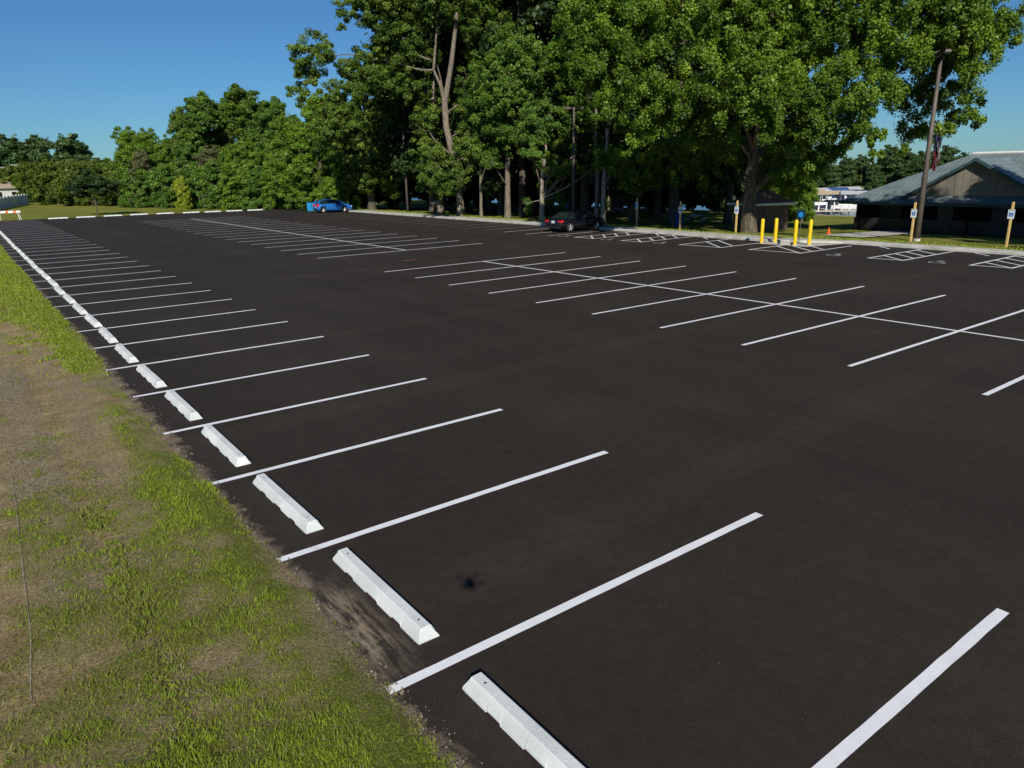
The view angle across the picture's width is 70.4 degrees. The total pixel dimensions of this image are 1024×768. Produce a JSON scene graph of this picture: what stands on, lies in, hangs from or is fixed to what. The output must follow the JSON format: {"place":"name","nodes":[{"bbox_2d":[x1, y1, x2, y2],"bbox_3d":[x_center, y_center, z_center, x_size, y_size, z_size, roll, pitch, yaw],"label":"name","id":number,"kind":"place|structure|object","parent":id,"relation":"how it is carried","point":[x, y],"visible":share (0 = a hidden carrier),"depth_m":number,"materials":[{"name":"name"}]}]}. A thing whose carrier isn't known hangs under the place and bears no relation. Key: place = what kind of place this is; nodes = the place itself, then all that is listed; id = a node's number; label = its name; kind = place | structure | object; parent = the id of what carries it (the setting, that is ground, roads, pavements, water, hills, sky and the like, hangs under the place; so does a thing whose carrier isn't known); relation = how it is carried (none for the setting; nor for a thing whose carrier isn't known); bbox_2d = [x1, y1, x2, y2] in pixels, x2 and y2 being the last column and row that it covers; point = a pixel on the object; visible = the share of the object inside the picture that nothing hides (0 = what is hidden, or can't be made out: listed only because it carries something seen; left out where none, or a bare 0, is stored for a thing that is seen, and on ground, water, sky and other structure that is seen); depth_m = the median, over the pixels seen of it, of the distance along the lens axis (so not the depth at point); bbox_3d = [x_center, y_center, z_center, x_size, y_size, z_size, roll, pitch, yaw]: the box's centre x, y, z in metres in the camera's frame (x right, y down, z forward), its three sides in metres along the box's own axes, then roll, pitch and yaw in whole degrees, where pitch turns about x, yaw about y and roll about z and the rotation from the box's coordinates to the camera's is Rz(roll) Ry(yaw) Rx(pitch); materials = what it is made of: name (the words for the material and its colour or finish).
{"place":"outdoors","nodes":[
{"label":"outdoors","id":0,"kind":"place"},
{"bbox_2d":[0,255,466,767],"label":"ground","id":1,"kind":"structure","parent":0,"point":[319,641],"depth_m":7.13,"materials":[{"name":"green plant"}]},
{"bbox_2d":[0,245,110,385],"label":"verge grass","id":2,"kind":"structure","parent":1,"relation":"on","point":[40,313],"depth_m":22.33,"materials":[{"name":"green plant"}]},
{"bbox_2d":[0,360,454,767],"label":"dry straw","id":3,"kind":"object","parent":1,"relation":"on","point":[135,573],"visible":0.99,"depth_m":7.74,"materials":[{"name":"plant"}]},
{"bbox_2d":[0,329,483,767],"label":"soil crumbs","id":4,"kind":"object","parent":1,"relation":"on","point":[371,671],"visible":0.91,"depth_m":7.45,"materials":[{"name":"brown soil"}]},
{"bbox_2d":[0,208,1023,767],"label":"asphalt lot","id":5,"kind":"structure","parent":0,"point":[596,498],"depth_m":11.14,"materials":[{"name":"black asphalt"}]},
{"bbox_2d":[136,364,166,387],"bbox_3d":[-7.965,-0.200,16.005,0.230,0.126,1.980,-13,20,-35],"label":"wheel stop","id":6,"kind":"object","parent":5,"relation":"on","point":[151,377],"visible":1,"depth_m":15.75,"materials":[{"name":"concrete"}]},
{"bbox_2d":[165,390,202,420],"bbox_3d":[-6.320,0.379,13.916,0.230,0.126,1.980,-13,20,-35],"label":"wheel stop","id":7,"kind":"object","parent":5,"relation":"on","point":[183,406],"visible":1,"depth_m":13.67,"materials":[{"name":"concrete"}]},
{"bbox_2d":[201,424,250,466],"bbox_3d":[-4.676,0.966,11.800,0.230,0.126,1.980,-13,20,-35],"label":"wheel stop","id":8,"kind":"object","parent":5,"relation":"on","point":[232,453],"visible":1,"depth_m":11.57,"materials":[{"name":"concrete"}]},
{"bbox_2d":[253,473,323,533],"bbox_3d":[-3.030,1.548,9.698,0.230,0.126,1.980,-13,20,-35],"label":"wheel stop","id":9,"kind":"object","parent":5,"relation":"on","point":[302,518],"visible":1,"depth_m":9.48,"materials":[{"name":"concrete"}]},
{"bbox_2d":[313,199,351,212],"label":"blue hatchback","id":10,"kind":"object","parent":5,"relation":"on","point":[322,205],"visible":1,"depth_m":83.77,"materials":[{"name":"paint"}]},
{"bbox_2d":[333,547,438,644],"bbox_3d":[-1.369,2.137,7.574,0.230,0.126,1.980,-13,20,-35],"label":"wheel stop","id":11,"kind":"object","parent":5,"relation":"on","point":[417,627],"visible":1,"depth_m":7.36,"materials":[{"name":"concrete"}]},
{"bbox_2d":[462,672,585,767],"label":"wheel stop","id":12,"kind":"object","parent":5,"relation":"on","point":[521,728],"visible":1,"depth_m":5.64,"materials":[{"name":"concrete"}]},
{"bbox_2d":[545,210,605,231],"bbox_3d":[4.600,-11.759,52.152,4.480,1.428,2.146,-14,21,-37],"label":"black sedan","id":13,"kind":"object","parent":5,"relation":"on","point":[569,220],"visible":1,"depth_m":51.26,"materials":[{"name":"paint"}]},
{"bbox_2d":[0,165,1023,250],"bbox_3d":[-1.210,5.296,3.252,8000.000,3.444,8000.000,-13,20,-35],"label":"ground","id":14,"kind":"structure","parent":0,"point":[836,224],"depth_m":76.09,"materials":[{"name":"green plant"}]},
{"bbox_2d":[0,194,28,208],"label":"plank fence","id":15,"kind":"object","parent":14,"relation":"on","point":[9,201],"visible":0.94,"depth_m":124.81,"materials":[{"name":"grey wood"}]},
{"bbox_2d":[0,134,30,196],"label":"distant tree","id":16,"kind":"object","parent":14,"relation":"on","point":[12,152],"visible":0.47,"depth_m":188.97,"materials":[{"name":"green plant"}]},
{"bbox_2d":[10,160,47,202],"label":"hedge bush","id":17,"kind":"object","parent":14,"relation":"on","point":[24,173],"visible":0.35,"depth_m":144.00,"materials":[{"name":"green plant"}]},
{"bbox_2d":[25,134,51,164],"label":"distant tree","id":18,"kind":"object","parent":14,"relation":"on","point":[38,149],"visible":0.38,"depth_m":188.45,"materials":[{"name":"green plant"}]},
{"bbox_2d":[22,158,61,204],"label":"hedge bush","id":19,"kind":"object","parent":14,"relation":"on","point":[40,180],"visible":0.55,"depth_m":130.18,"materials":[{"name":"green plant"}]},
{"bbox_2d":[48,158,82,205],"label":"hedge bush","id":20,"kind":"object","parent":14,"relation":"on","point":[68,169],"visible":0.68,"depth_m":121.31,"materials":[{"name":"green plant"}]},
{"bbox_2d":[47,133,91,162],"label":"distant tree","id":21,"kind":"object","parent":14,"relation":"on","point":[69,147],"visible":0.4,"depth_m":168.23,"materials":[{"name":"green plant"}]},
{"bbox_2d":[75,159,102,205],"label":"hedge bush","id":22,"kind":"object","parent":14,"relation":"on","point":[92,165],"visible":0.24,"depth_m":120.83,"materials":[{"name":"green plant"}]},
{"bbox_2d":[63,167,120,215],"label":"sapling tree","id":23,"kind":"object","parent":14,"relation":"on","point":[95,183],"visible":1,"depth_m":86.96,"materials":[{"name":"green plant"}]},
{"bbox_2d":[94,160,122,205],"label":"hedge bush","id":24,"kind":"object","parent":14,"relation":"on","point":[109,200],"visible":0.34,"depth_m":117.83,"materials":[{"name":"green plant"}]},
{"bbox_2d":[102,126,137,192],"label":"broadleaf tree","id":25,"kind":"object","parent":14,"relation":"on","point":[124,151],"visible":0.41,"depth_m":117.83,"materials":[{"name":"green plant"}]},
{"bbox_2d":[111,165,135,207],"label":"hedge bush","id":26,"kind":"object","parent":14,"relation":"on","point":[124,188],"visible":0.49,"depth_m":110.83,"materials":[{"name":"green plant"}]},
{"bbox_2d":[128,149,153,206],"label":"broadleaf tree","id":27,"kind":"object","parent":14,"relation":"on","point":[141,160],"visible":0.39,"depth_m":109.45,"materials":[{"name":"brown plant"}]},
{"bbox_2d":[129,127,158,169],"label":"broadleaf tree","id":28,"kind":"object","parent":14,"relation":"on","point":[147,142],"visible":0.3,"depth_m":115.66,"materials":[{"name":"green plant"}]},
{"bbox_2d":[129,168,159,207],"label":"hedge bush","id":29,"kind":"object","parent":14,"relation":"on","point":[141,184],"visible":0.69,"depth_m":108.48,"materials":[{"name":"green plant"}]},
{"bbox_2d":[148,139,174,172],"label":"broadleaf tree","id":30,"kind":"object","parent":14,"relation":"on","point":[163,154],"visible":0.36,"depth_m":112.08,"materials":[{"name":"green plant"}]},
{"bbox_2d":[146,163,179,208],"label":"hedge bush","id":31,"kind":"object","parent":14,"relation":"on","point":[162,178],"visible":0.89,"depth_m":105.75,"materials":[{"name":"green plant"}]},
{"bbox_2d":[162,109,196,161],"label":"broadleaf tree","id":32,"kind":"object","parent":14,"relation":"on","point":[176,125],"visible":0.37,"depth_m":134.29,"materials":[{"name":"green plant"}]},
{"bbox_2d":[172,175,192,209],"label":"hedge bush","id":33,"kind":"object","parent":14,"relation":"on","point":[180,187],"visible":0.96,"depth_m":98.78,"materials":[{"name":"yellow plant"}]},
{"bbox_2d":[172,139,198,177],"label":"broadleaf tree","id":34,"kind":"object","parent":14,"relation":"on","point":[183,154],"visible":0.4,"depth_m":107.75,"materials":[{"name":"green plant"}]},
{"bbox_2d":[177,163,207,207],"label":"hedge bush","id":35,"kind":"object","parent":14,"relation":"on","point":[192,173],"visible":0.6,"depth_m":102.17,"materials":[{"name":"green plant"}]},
{"bbox_2d":[171,90,228,159],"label":"broadleaf tree","id":36,"kind":"object","parent":14,"relation":"on","point":[199,117],"visible":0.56,"depth_m":135.67,"materials":[{"name":"green plant"}]},
{"bbox_2d":[192,145,222,193],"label":"broadleaf tree","id":37,"kind":"object","parent":14,"relation":"on","point":[208,154],"visible":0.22,"depth_m":103.87,"materials":[{"name":"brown plant"}]},
{"bbox_2d":[196,159,239,209],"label":"hedge bush","id":38,"kind":"object","parent":14,"relation":"on","point":[211,171],"visible":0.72,"depth_m":99.24,"materials":[{"name":"green plant"}]},
{"bbox_2d":[207,98,243,149],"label":"broadleaf tree","id":39,"kind":"object","parent":14,"relation":"on","point":[224,132],"visible":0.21,"depth_m":142.17,"materials":[{"name":"green plant"}]},
{"bbox_2d":[218,161,257,209],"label":"hedge bush","id":40,"kind":"object","parent":14,"relation":"on","point":[231,185],"visible":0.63,"depth_m":96.87,"materials":[{"name":"green plant"}]},
{"bbox_2d":[209,83,276,161],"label":"broadleaf tree","id":41,"kind":"object","parent":14,"relation":"on","point":[242,106],"visible":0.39,"depth_m":139.88,"materials":[{"name":"green plant"}]},
{"bbox_2d":[229,137,260,178],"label":"broadleaf tree","id":42,"kind":"object","parent":14,"relation":"on","point":[243,152],"visible":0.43,"depth_m":99.84,"materials":[{"name":"green plant"}]},
{"bbox_2d":[237,165,275,209],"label":"hedge bush","id":43,"kind":"object","parent":14,"relation":"on","point":[252,186],"visible":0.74,"depth_m":94.83,"materials":[{"name":"green plant"}]},
{"bbox_2d":[259,139,276,179],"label":"broadleaf tree","id":44,"kind":"object","parent":14,"relation":"on","point":[268,152],"visible":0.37,"depth_m":95.71,"materials":[{"name":"green plant"}]},
{"bbox_2d":[244,96,297,171],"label":"broadleaf tree","id":45,"kind":"object","parent":14,"relation":"on","point":[272,109],"visible":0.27,"depth_m":138.35,"materials":[{"name":"green plant"}]},
{"bbox_2d":[260,169,288,209],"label":"hedge bush","id":46,"kind":"object","parent":14,"relation":"on","point":[274,202],"visible":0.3,"depth_m":94.22,"materials":[{"name":"green plant"}]},
{"bbox_2d":[265,114,312,208],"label":"broadleaf tree","id":47,"kind":"object","parent":14,"relation":"on","point":[281,180],"visible":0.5,"depth_m":90.39,"materials":[{"name":"green plant"}]},
{"bbox_2d":[282,189,305,209],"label":"hedge bush","id":48,"kind":"object","parent":14,"relation":"on","point":[292,201],"visible":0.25,"depth_m":91.76,"materials":[{"name":"green plant"}]},
{"bbox_2d":[296,169,321,209],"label":"hedge bush","id":49,"kind":"object","parent":14,"relation":"on","point":[302,198],"visible":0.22,"depth_m":89.41,"materials":[{"name":"green plant"}]},
{"bbox_2d":[282,88,349,202],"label":"broadleaf tree","id":50,"kind":"object","parent":14,"relation":"on","point":[299,170],"visible":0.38,"depth_m":87.36,"materials":[{"name":"green plant"}]},
{"bbox_2d":[318,173,350,211],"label":"hedge bush","id":51,"kind":"object","parent":14,"relation":"on","point":[330,190],"visible":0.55,"depth_m":85.78,"materials":[{"name":"green plant"}]},
{"bbox_2d":[311,92,365,207],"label":"broadleaf tree","id":52,"kind":"object","parent":14,"relation":"on","point":[356,191],"visible":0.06,"depth_m":88.19,"materials":[{"name":"green plant"}]},
{"bbox_2d":[303,57,423,209],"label":"cottonwood tree","id":53,"kind":"object","parent":14,"relation":"on","point":[360,146],"visible":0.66,"depth_m":81.41,"materials":[{"name":"green plant"}]},
{"bbox_2d":[358,7,423,209],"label":"woodland tree","id":54,"kind":"object","parent":14,"relation":"on","point":[384,193],"visible":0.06,"depth_m":85.20,"materials":[{"name":"green plant"}]},
{"bbox_2d":[285,0,515,215],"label":"cottonwood tree","id":55,"kind":"object","parent":14,"relation":"on","point":[408,13],"visible":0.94,"depth_m":65.50,"materials":[{"name":"green plant"}]},
{"bbox_2d":[374,178,426,207],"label":"woodland tree","id":56,"kind":"object","parent":14,"relation":"on","point":[413,184],"visible":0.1,"depth_m":95.83,"materials":[{"name":"green plant"}]},
{"bbox_2d":[377,2,468,211],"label":"woodland tree","id":57,"kind":"object","parent":14,"relation":"on","point":[393,146],"visible":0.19,"depth_m":78.26,"materials":[{"name":"green plant"}]},
{"bbox_2d":[409,73,463,214],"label":"cottonwood tree","id":58,"kind":"object","parent":14,"relation":"on","point":[433,95],"visible":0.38,"depth_m":71.19,"materials":[{"name":"green plant"}]},
{"bbox_2d":[417,2,488,196],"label":"woodland tree","id":59,"kind":"object","parent":14,"relation":"on","point":[445,47],"visible":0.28,"depth_m":75.37,"materials":[{"name":"green plant"}]},
{"bbox_2d":[446,140,478,206],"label":"woodland tree","id":60,"kind":"object","parent":14,"relation":"on","point":[471,194],"visible":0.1,"depth_m":103.69,"materials":[{"name":"green plant"}]},
{"bbox_2d":[459,70,521,216],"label":"maple tree","id":61,"kind":"object","parent":14,"relation":"on","point":[472,104],"visible":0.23,"depth_m":65.82,"materials":[{"name":"green plant"}]},
{"bbox_2d":[452,0,532,214],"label":"woodland tree","id":62,"kind":"object","parent":14,"relation":"on","point":[501,203],"visible":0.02,"depth_m":76.15,"materials":[{"name":"green plant"}]},
{"bbox_2d":[467,22,560,218],"bbox_3d":[1.141,-22.672,63.453,9.950,16.562,8.910,-4,17,-8],"label":"maple tree","id":63,"kind":"object","parent":14,"relation":"on","point":[526,72],"visible":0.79,"depth_m":61.35,"materials":[{"name":"green plant"}]},
{"bbox_2d":[457,0,572,216],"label":"woodland tree","id":64,"kind":"object","parent":14,"relation":"on","point":[526,16],"visible":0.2,"depth_m":67.65,"materials":[{"name":"green plant"}]},
{"bbox_2d":[510,172,550,210],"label":"woodland tree","id":65,"kind":"object","parent":14,"relation":"on","point":[514,197],"visible":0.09,"depth_m":88.60,"materials":[{"name":"green plant"}]},
{"bbox_2d":[511,0,567,214],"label":"woodland tree","id":66,"kind":"object","parent":14,"relation":"on","point":[531,181],"visible":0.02,"depth_m":79.19,"materials":[{"name":"green plant"}]},
{"bbox_2d":[508,80,602,220],"bbox_3d":[4.161,-20.066,61.430,8.585,12.576,9.815,1,17,8],"label":"maple tree","id":67,"kind":"object","parent":14,"relation":"on","point":[535,129],"visible":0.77,"depth_m":60.06,"materials":[{"name":"green plant"}]},
{"bbox_2d":[536,1,577,209],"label":"woodland tree","id":68,"kind":"object","parent":14,"relation":"on","point":[545,36],"visible":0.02,"depth_m":71.39,"materials":[{"name":"green plant"}]},
{"bbox_2d":[349,210,781,241],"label":"kerb","id":69,"kind":"structure","parent":14,"relation":"on","point":[694,234],"depth_m":51.18,"materials":[{"name":"concrete"}]},
{"bbox_2d":[563,107,583,209],"bbox_3d":[4.914,-17.209,57.546,1.749,8.900,0.865,-2,16,-2],"label":"light pole","id":70,"kind":"object","parent":14,"relation":"on","point":[573,182],"visible":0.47,"depth_m":57.66,"materials":[{"name":"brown metal"}]},
{"bbox_2d":[538,0,625,211],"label":"woodland tree","id":71,"kind":"object","parent":14,"relation":"on","point":[548,9],"visible":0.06,"depth_m":60.96,"materials":[{"name":"green plant"}]},
{"bbox_2d":[540,21,626,216],"bbox_3d":[5.926,-20.629,57.678,5.976,15.698,8.777,-13,20,-35],"label":"maple tree","id":72,"kind":"object","parent":14,"relation":"on","point":[558,72],"visible":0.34,"depth_m":57.07,"materials":[{"name":"green plant"}]},
{"bbox_2d":[584,5,653,222],"bbox_3d":[9.069,-23.106,58.120,6.115,20.574,8.123,12,21,38],"label":"woodland tree","id":73,"kind":"object","parent":14,"relation":"on","point":[628,200],"visible":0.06,"depth_m":57.62,"materials":[{"name":"green plant"}]},
{"bbox_2d":[590,26,649,225],"bbox_3d":[8.155,-20.319,56.774,5.351,15.523,6.539,-13,20,-35],"label":"maple tree","id":74,"kind":"object","parent":14,"relation":"on","point":[603,199],"visible":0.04,"depth_m":55.73,"materials":[{"name":"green plant"}]},
{"bbox_2d":[638,121,692,216],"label":"woodland tree","id":75,"kind":"object","parent":14,"relation":"on","point":[648,200],"visible":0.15,"depth_m":74.02,"materials":[{"name":"green plant"}]},
{"bbox_2d":[642,73,694,220],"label":"woodland tree","id":76,"kind":"object","parent":14,"relation":"on","point":[658,212],"depth_m":65.13,"materials":[{"name":"green plant"}]},
{"bbox_2d":[606,0,752,224],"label":"woodland tree","id":77,"kind":"object","parent":14,"relation":"on","point":[673,201],"visible":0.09,"depth_m":54.81,"materials":[{"name":"green plant"}]},
{"bbox_2d":[682,1,792,224],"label":"woodland tree","id":78,"kind":"object","parent":14,"relation":"on","point":[690,189],"visible":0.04,"depth_m":60.97,"materials":[{"name":"green plant"}]},
{"bbox_2d":[715,177,768,213],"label":"woodland tree","id":79,"kind":"object","parent":14,"relation":"on","point":[738,190],"visible":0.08,"depth_m":74.35,"materials":[{"name":"green plant"}]},
{"bbox_2d":[727,190,796,229],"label":"shed","id":80,"kind":"structure","parent":14,"relation":"on","point":[771,207],"depth_m":51.33,"materials":[{"name":"brown"}]},
{"bbox_2d":[696,12,833,204],"bbox_3d":[17.623,-23.047,50.299,7.402,24.720,9.833,-16,22,-42],"label":"woodland tree","id":81,"kind":"object","parent":14,"relation":"on","point":[729,179],"visible":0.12,"depth_m":51.93,"materials":[{"name":"green plant"}]},
{"bbox_2d":[547,0,1023,233],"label":"cottonwood tree","id":82,"kind":"object","parent":14,"relation":"on","point":[968,33],"visible":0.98,"depth_m":38.39,"materials":[{"name":"green plant"}]},
{"bbox_2d":[786,159,819,221],"bbox_3d":[25.921,-17.732,64.735,2.705,6.794,3.363,1,16,7],"label":"broadleaf tree","id":83,"kind":"object","parent":14,"relation":"on","point":[809,198],"visible":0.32,"depth_m":64.13,"materials":[{"name":"green plant"}]},
{"bbox_2d":[767,238,847,243],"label":"kerb","id":84,"kind":"structure","parent":14,"relation":"on","point":[806,239],"depth_m":40.98,"materials":[{"name":"concrete"}]},
{"bbox_2d":[816,164,844,187],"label":"distant tree","id":85,"kind":"object","parent":14,"relation":"on","point":[831,173],"visible":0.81,"depth_m":172.50,"materials":[{"name":"green plant"}]},
{"bbox_2d":[835,156,859,186],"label":"distant tree","id":86,"kind":"object","parent":14,"relation":"on","point":[849,177],"visible":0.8,"depth_m":178.65,"materials":[{"name":"green plant"}]},
{"bbox_2d":[851,154,870,184],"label":"distant tree","id":87,"kind":"object","parent":14,"relation":"on","point":[863,164],"visible":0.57,"depth_m":185.10,"materials":[{"name":"green plant"}]},
{"bbox_2d":[862,163,885,189],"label":"distant tree","id":88,"kind":"object","parent":14,"relation":"on","point":[874,176],"visible":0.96,"depth_m":168.82,"materials":[{"name":"green plant"}]},
{"bbox_2d":[864,144,905,185],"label":"distant tree","id":89,"kind":"object","parent":14,"relation":"on","point":[888,161],"visible":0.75,"depth_m":174.10,"materials":[{"name":"green plant"}]},
{"bbox_2d":[899,151,931,179],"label":"distant tree","id":90,"kind":"object","parent":14,"relation":"on","point":[916,166],"visible":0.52,"depth_m":164.43,"materials":[{"name":"green plant"}]},
{"bbox_2d":[838,151,1023,237],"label":"park building","id":91,"kind":"structure","parent":14,"relation":"on","point":[975,193],"depth_m":50.06,"materials":[{"name":"grey wood"}]},
{"bbox_2d":[880,205,901,216],"bbox_3d":[27.882,-12.718,53.462,0.120,0.800,1.500,-13,20,-35],"label":"window","id":92,"kind":"structure","parent":91,"relation":"in","point":[886,211],"depth_m":53.42,"materials":[{"name":"black glass"}]},
{"bbox_2d":[935,206,953,232],"bbox_3d":[30.183,-11.544,50.649,0.100,2.000,1.000,-13,20,-35],"label":"door","id":93,"kind":"structure","parent":91,"relation":"in","point":[945,213],"depth_m":50.63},
{"bbox_2d":[988,208,1009,235],"bbox_3d":[32.228,-10.818,48.032,0.100,2.000,1.000,-13,20,-35],"label":"door","id":94,"kind":"structure","parent":91,"relation":"in","point":[998,223],"depth_m":48.03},
{"bbox_2d":[912,49,951,240],"bbox_3d":[22.849,-12.857,39.836,0.400,9.900,1.900,2,17,10],"label":"light pole","id":95,"kind":"object","parent":14,"relation":"on","point":[918,223],"visible":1,"depth_m":39.84,"materials":[{"name":"brown metal"}]},
{"bbox_2d":[931,128,945,172],"bbox_3d":[23.139,-12.716,39.569,0.136,2.316,0.638,-13,20,-35],"label":"flag","id":96,"kind":"object","parent":95,"relation":"attached to","point":[936,154],"visible":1,"depth_m":39.58,"materials":[{"name":"multicoloured fabric"}]},
{"bbox_2d":[844,240,1023,255],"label":"kerb","id":97,"kind":"structure","parent":14,"relation":"on","point":[949,248],"depth_m":36.25,"materials":[{"name":"concrete"}]},
{"bbox_2d":[0,0,1023,164],"label":"sky","id":98,"kind":"structure","parent":0,"point":[86,68],"materials":[{"name":"blue"}]},
{"bbox_2d":[411,189,868,215],"bbox_3d":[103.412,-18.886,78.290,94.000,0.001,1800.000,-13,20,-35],"label":"lake water","id":99,"kind":"structure","parent":0,"point":[852,213],"depth_m":109.10,"materials":[{"name":"blue liquid"}]},
{"bbox_2d":[827,231,913,236],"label":"path","id":100,"kind":"structure","parent":0,"point":[872,234],"depth_m":47.43,"materials":[{"name":"concrete"}]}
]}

